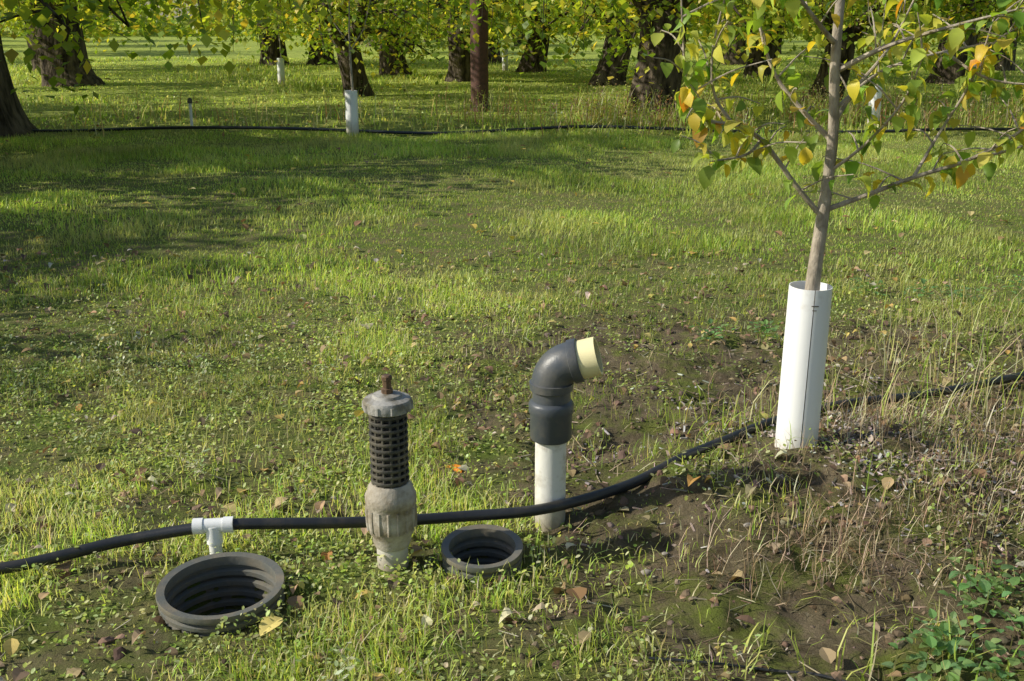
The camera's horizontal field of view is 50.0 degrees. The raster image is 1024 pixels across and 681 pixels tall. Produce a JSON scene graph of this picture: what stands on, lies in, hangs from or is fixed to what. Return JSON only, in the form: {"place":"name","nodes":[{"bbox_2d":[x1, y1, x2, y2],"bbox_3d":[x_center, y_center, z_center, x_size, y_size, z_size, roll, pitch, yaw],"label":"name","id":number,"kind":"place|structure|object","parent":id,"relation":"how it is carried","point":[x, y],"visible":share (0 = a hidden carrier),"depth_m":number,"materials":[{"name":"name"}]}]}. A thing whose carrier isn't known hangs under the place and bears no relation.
{"place":"outdoors","nodes":[
{"label":"outdoors","id":0,"kind":"place"},
{"bbox_2d":[0,316,360,680],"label":"grass","id":1,"kind":"object","parent":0,"point":[198,471],"visible":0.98,"depth_m":4.79,"materials":[{"name":"green plant"}]},
{"bbox_2d":[109,0,897,17],"label":"sky","id":2,"kind":"structure","parent":0,"point":[175,12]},
{"bbox_2d":[0,18,1023,680],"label":"ground","id":3,"kind":"structure","parent":0,"point":[690,616],"depth_m":4.84,"materials":[{"name":"green plant"}]},
{"bbox_2d":[0,0,13,33],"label":"young fruit tree","id":4,"kind":"object","parent":3,"relation":"on","point":[4,22],"visible":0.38,"depth_m":28.87,"materials":[{"name":"green plant"}]},
{"bbox_2d":[4,0,104,64],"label":"walnut tree","id":5,"kind":"object","parent":3,"relation":"on","point":[63,28],"visible":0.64,"depth_m":13.69,"materials":[{"name":"green plant"}]},
{"bbox_2d":[0,0,123,33],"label":"walnut tree","id":6,"kind":"object","parent":3,"relation":"on","point":[94,13],"visible":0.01,"depth_m":55.51,"materials":[{"name":"green plant"}]},
{"bbox_2d":[0,1,146,44],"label":"walnut tree","id":7,"kind":"object","parent":3,"relation":"on","point":[141,21],"visible":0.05,"depth_m":45.43,"materials":[{"name":"green plant"}]},
{"bbox_2d":[2,0,214,70],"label":"walnut tree","id":8,"kind":"object","parent":3,"relation":"on","point":[35,61],"visible":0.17,"depth_m":32.39,"materials":[{"name":"green plant"}]},
{"bbox_2d":[0,0,275,86],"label":"walnut tree","id":9,"kind":"object","parent":3,"relation":"on","point":[72,68],"visible":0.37,"depth_m":24.98,"materials":[{"name":"green plant"}]},
{"bbox_2d":[0,0,335,138],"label":"walnut tree","id":10,"kind":"object","parent":3,"relation":"on","point":[14,120],"visible":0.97,"depth_m":13.77,"materials":[{"name":"green plant"}]},
{"bbox_2d":[187,98,192,125],"bbox_3d":[-4.600,-3.251,15.727,0.070,0.450,0.070,0,17,0],"label":"sprinkler riser","id":11,"kind":"object","parent":3,"relation":"on","point":[189,101],"visible":0.86,"depth_m":15.70,"materials":[{"name":"black plastic"}]},
{"bbox_2d":[192,516,234,553],"bbox_3d":[-0.901,0.624,3.335,0.120,0.184,0.053,-2,17,-4],"label":"pipe tee","id":12,"kind":"object","parent":3,"relation":"on","point":[214,529],"visible":0.88,"depth_m":3.30,"materials":[{"name":"white plastic"}]},
{"bbox_2d":[155,552,284,635],"bbox_3d":[-0.820,0.880,3.161,0.354,0.414,0.354,0,20,0],"label":"corrugated pipe sleeve","id":13,"kind":"object","parent":3,"relation":"on","point":[229,575],"visible":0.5,"depth_m":3.21,"materials":[{"name":"plastic"}]},
{"bbox_2d":[136,0,378,65],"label":"walnut tree","id":14,"kind":"object","parent":3,"relation":"on","point":[272,52],"visible":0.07,"depth_m":35.06,"materials":[{"name":"green plant"}]},
{"bbox_2d":[262,0,287,57],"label":"young fruit tree","id":15,"kind":"object","parent":3,"relation":"on","point":[278,32],"visible":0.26,"depth_m":25.42,"materials":[{"name":"green plant"}]},
{"bbox_2d":[277,58,284,83],"bbox_3d":[-5.400,-6.282,25.675,0.170,0.630,0.170,0,17,0],"label":"tree guard","id":16,"kind":"object","parent":3,"relation":"on","point":[280,70],"visible":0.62,"depth_m":25.60,"materials":[{"name":"white plastic"}]},
{"bbox_2d":[216,0,379,64],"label":"walnut tree","id":17,"kind":"object","parent":3,"relation":"on","point":[317,58],"visible":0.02,"depth_m":35.47,"materials":[{"name":"green plant"}]},
{"bbox_2d":[177,0,515,95],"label":"walnut tree","id":18,"kind":"object","parent":3,"relation":"on","point":[360,78],"visible":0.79,"depth_m":21.21,"materials":[{"name":"green plant"}]},
{"bbox_2d":[314,0,379,131],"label":"young fruit tree","id":19,"kind":"object","parent":3,"relation":"on","point":[354,17],"visible":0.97,"depth_m":14.52,"materials":[{"name":"green plant"}]},
{"bbox_2d":[345,90,358,135],"bbox_3d":[-2.160,-3.051,14.816,0.170,0.630,0.170,0,17,0],"label":"tree guard","id":20,"kind":"object","parent":3,"relation":"on","point":[351,109],"visible":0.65,"depth_m":14.75,"materials":[{"name":"white plastic"}]},
{"bbox_2d":[362,374,416,571],"bbox_3d":[-0.360,0.413,3.243,0.155,0.656,0.156,0,17,0],"label":"air relief valve","id":21,"kind":"object","parent":3,"relation":"on","point":[390,509],"visible":0.99,"depth_m":3.19,"materials":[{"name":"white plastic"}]},
{"bbox_2d":[346,9,438,52],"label":"walnut tree","id":22,"kind":"object","parent":3,"relation":"on","point":[411,39],"depth_m":45.45,"materials":[{"name":"green plant"}]},
{"bbox_2d":[273,0,521,75],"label":"walnut tree","id":23,"kind":"object","parent":3,"relation":"on","point":[385,66],"visible":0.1,"depth_m":29.27,"materials":[{"name":"green plant"}]},
{"bbox_2d":[423,23,443,41],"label":"walnut tree","id":24,"kind":"object","parent":3,"relation":"on","point":[434,35],"depth_m":64.39,"materials":[{"name":"green plant"}]},
{"bbox_2d":[333,0,590,81],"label":"walnut tree","id":25,"kind":"object","parent":3,"relation":"on","point":[459,68],"visible":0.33,"depth_m":26.29,"materials":[{"name":"green plant"}]},
{"bbox_2d":[470,0,489,111],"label":"rusty steel post","id":26,"kind":"object","parent":3,"relation":"on","point":[479,66],"visible":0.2,"depth_m":18.41,"materials":[{"name":"brown metal"}]},
{"bbox_2d":[441,524,523,581],"bbox_3d":[-0.090,0.816,3.393,0.250,0.423,0.250,0,22,0],"label":"corrugated pipe sleeve","id":27,"kind":"object","parent":3,"relation":"on","point":[494,543],"visible":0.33,"depth_m":3.39,"materials":[{"name":"plastic"}]},
{"bbox_2d":[413,11,594,63],"bbox_3d":[-0.826,-12.216,36.251,8.495,6.599,8.675,-3,17,-9],"label":"walnut tree","id":28,"kind":"object","parent":3,"relation":"on","point":[494,59],"visible":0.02,"depth_m":36.43,"materials":[{"name":"green plant"}]},
{"bbox_2d":[502,49,507,69],"bbox_3d":[-0.200,-8.170,32.000,0.170,0.630,0.170,0,17,0],"label":"tree guard","id":29,"kind":"object","parent":3,"relation":"on","point":[504,65],"visible":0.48,"depth_m":31.95,"materials":[{"name":"white plastic"}]},
{"bbox_2d":[407,0,605,72],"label":"walnut tree","id":30,"kind":"object","parent":3,"relation":"on","point":[525,66],"visible":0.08,"depth_m":30.69,"materials":[{"name":"green plant"}]},
{"bbox_2d":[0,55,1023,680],"bbox_3d":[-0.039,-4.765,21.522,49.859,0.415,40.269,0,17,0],"label":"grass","id":31,"kind":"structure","parent":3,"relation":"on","point":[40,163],"depth_m":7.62,"materials":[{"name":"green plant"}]},
{"bbox_2d":[0,254,1023,680],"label":"broadleaf weeds","id":32,"kind":"object","parent":3,"relation":"on","point":[272,538],"visible":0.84,"depth_m":4.10,"materials":[{"name":"green plant"}]},
{"bbox_2d":[0,74,1023,680],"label":"fallen leaves","id":33,"kind":"object","parent":3,"relation":"on","point":[12,644],"visible":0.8,"depth_m":4.26,"materials":[{"name":"brown plant"}]},
{"bbox_2d":[0,306,1023,680],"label":"dry grass","id":34,"kind":"structure","parent":3,"relation":"on","point":[880,456],"depth_m":3.77,"materials":[{"name":"beige plant"}]},
{"bbox_2d":[0,371,1023,574],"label":"irrigation hose","id":35,"kind":"object","parent":3,"relation":"on","point":[70,553],"visible":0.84,"depth_m":3.44,"materials":[{"name":"black rubber"}]},
{"bbox_2d":[0,0,1023,36],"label":"distant orchard foliage","id":36,"kind":"object","parent":3,"relation":"on","point":[138,29],"visible":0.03,"depth_m":80.08,"materials":[{"name":"green plant"}]},
{"bbox_2d":[15,75,1023,141],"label":"tall weeds","id":37,"kind":"object","parent":3,"relation":"on","point":[816,103],"visible":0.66,"depth_m":16.57,"materials":[{"name":"green plant"}]},
{"bbox_2d":[32,125,1015,134],"bbox_3d":[-1.002,-2.898,15.101,26.006,0.124,0.302,0,17,0],"label":"irrigation hose","id":38,"kind":"object","parent":3,"relation":"on","point":[417,132],"visible":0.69,"depth_m":15.04,"materials":[{"name":"black rubber"}]},
{"bbox_2d":[55,314,1023,680],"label":"soil clods","id":39,"kind":"object","parent":3,"relation":"on","point":[621,454],"visible":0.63,"depth_m":3.65,"materials":[{"name":"brown soil"}]},
{"bbox_2d":[494,10,595,45],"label":"walnut tree","id":40,"kind":"object","parent":3,"relation":"on","point":[518,41],"visible":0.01,"depth_m":55.24,"materials":[{"name":"green plant"}]},
{"bbox_2d":[528,337,602,531],"bbox_3d":[0.169,0.317,3.502,0.234,0.691,0.153,0,17,0],"label":"irrigation riser","id":41,"kind":"object","parent":3,"relation":"on","point":[559,370],"visible":0.98,"depth_m":3.42,"materials":[{"name":"white plastic"}]},
{"bbox_2d":[421,0,800,85],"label":"walnut tree","id":42,"kind":"object","parent":3,"relation":"on","point":[604,70],"visible":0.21,"depth_m":25.43,"materials":[{"name":"green plant"}]},
{"bbox_2d":[207,267,1023,680],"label":"long grass","id":43,"kind":"structure","parent":3,"relation":"on","point":[951,401],"depth_m":4.19,"materials":[{"name":"green plant"}]},
{"bbox_2d":[641,569,651,575],"bbox_3d":[0.400,0.690,3.263,0.031,0.020,0.025,-7,18,-22],"label":"stone","id":44,"kind":"object","parent":3,"relation":"on","point":[648,572],"visible":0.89,"depth_m":3.25,"materials":[{"name":"beige stone"}]},
{"bbox_2d":[398,0,949,115],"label":"walnut tree","id":45,"kind":"object","parent":3,"relation":"on","point":[656,16],"visible":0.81,"depth_m":17.47,"materials":[{"name":"green plant"}]},
{"bbox_2d":[743,523,751,527],"bbox_3d":[0.719,0.564,3.350,0.027,0.017,0.019,0,17,0],"label":"stone","id":46,"kind":"object","parent":3,"relation":"on","point":[746,525],"visible":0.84,"depth_m":3.34,"materials":[{"name":"beige stone"}]},
{"bbox_2d":[649,656,846,680],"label":"drip line","id":47,"kind":"object","parent":3,"relation":"on","point":[744,666],"visible":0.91,"depth_m":2.77,"materials":[{"name":"black plastic"}]},
{"bbox_2d":[687,3,854,64],"bbox_3d":[7.597,-11.715,35.059,8.426,6.088,8.135,15,22,41],"label":"walnut tree","id":48,"kind":"object","parent":3,"relation":"on","point":[731,55],"visible":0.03,"depth_m":35.30,"materials":[{"name":"green plant"}]},
{"bbox_2d":[710,9,847,53],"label":"walnut tree","id":49,"kind":"object","parent":3,"relation":"on","point":[780,51],"depth_m":44.96,"materials":[{"name":"green plant"}]},
{"bbox_2d":[685,0,920,78],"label":"walnut tree","id":50,"kind":"object","parent":3,"relation":"on","point":[755,55],"visible":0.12,"depth_m":28.32,"materials":[{"name":"green plant"}]},
{"bbox_2d":[775,281,832,448],"bbox_3d":[1.009,0.108,3.808,0.146,0.613,0.149,1,17,0],"label":"tree guard","id":51,"kind":"object","parent":3,"relation":"on","point":[801,304],"visible":0.75,"depth_m":3.75,"materials":[{"name":"white plastic"}]},
{"bbox_2d":[642,351,1023,658],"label":"dry grass tuft","id":52,"kind":"object","parent":3,"relation":"on","point":[803,537],"visible":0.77,"depth_m":3.43,"materials":[{"name":"beige plant"}]},
{"bbox_2d":[643,0,1023,445],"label":"young fruit tree","id":53,"kind":"object","parent":3,"relation":"on","point":[920,55],"visible":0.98,"depth_m":3.48,"materials":[{"name":"green plant"}]},
{"bbox_2d":[686,0,1021,102],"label":"walnut tree","id":54,"kind":"object","parent":3,"relation":"on","point":[851,35],"visible":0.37,"depth_m":19.60,"materials":[{"name":"green plant"}]},
{"bbox_2d":[688,275,1023,680],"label":"leafy weed","id":55,"kind":"object","parent":3,"relation":"on","point":[938,644],"visible":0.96,"depth_m":2.88,"materials":[{"name":"green plant"}]},
{"bbox_2d":[867,86,881,127],"bbox_3d":[5.250,-3.363,15.902,0.170,0.650,0.170,0,17,0],"label":"tree guard","id":56,"kind":"object","parent":3,"relation":"on","point":[877,96],"visible":0.21,"depth_m":15.82,"materials":[{"name":"white plastic"}]},
{"bbox_2d":[841,0,914,115],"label":"young fruit tree","id":57,"kind":"object","parent":3,"relation":"on","point":[883,16],"visible":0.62,"depth_m":15.57,"materials":[{"name":"green plant"}]},
{"bbox_2d":[801,0,1023,84],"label":"walnut tree","id":58,"kind":"object","parent":3,"relation":"on","point":[949,74],"visible":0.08,"depth_m":25.88,"materials":[{"name":"green plant"}]},
{"bbox_2d":[856,8,982,56],"bbox_3d":[14.713,-11.722,34.328,9.107,6.580,8.794,-7,18,-22],"label":"walnut tree","id":59,"kind":"object","parent":3,"relation":"on","point":[977,36],"depth_m":34.92,"materials":[{"name":"green plant"}]},
{"bbox_2d":[881,0,1021,70],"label":"walnut tree","id":60,"kind":"object","parent":3,"relation":"on","point":[1005,63],"visible":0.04,"depth_m":31.48,"materials":[{"name":"green plant"}]},
{"bbox_2d":[932,0,1023,60],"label":"walnut tree","id":61,"kind":"object","parent":3,"relation":"on","point":[972,14],"visible":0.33,"depth_m":19.12,"materials":[{"name":"green plant"}]}
]}

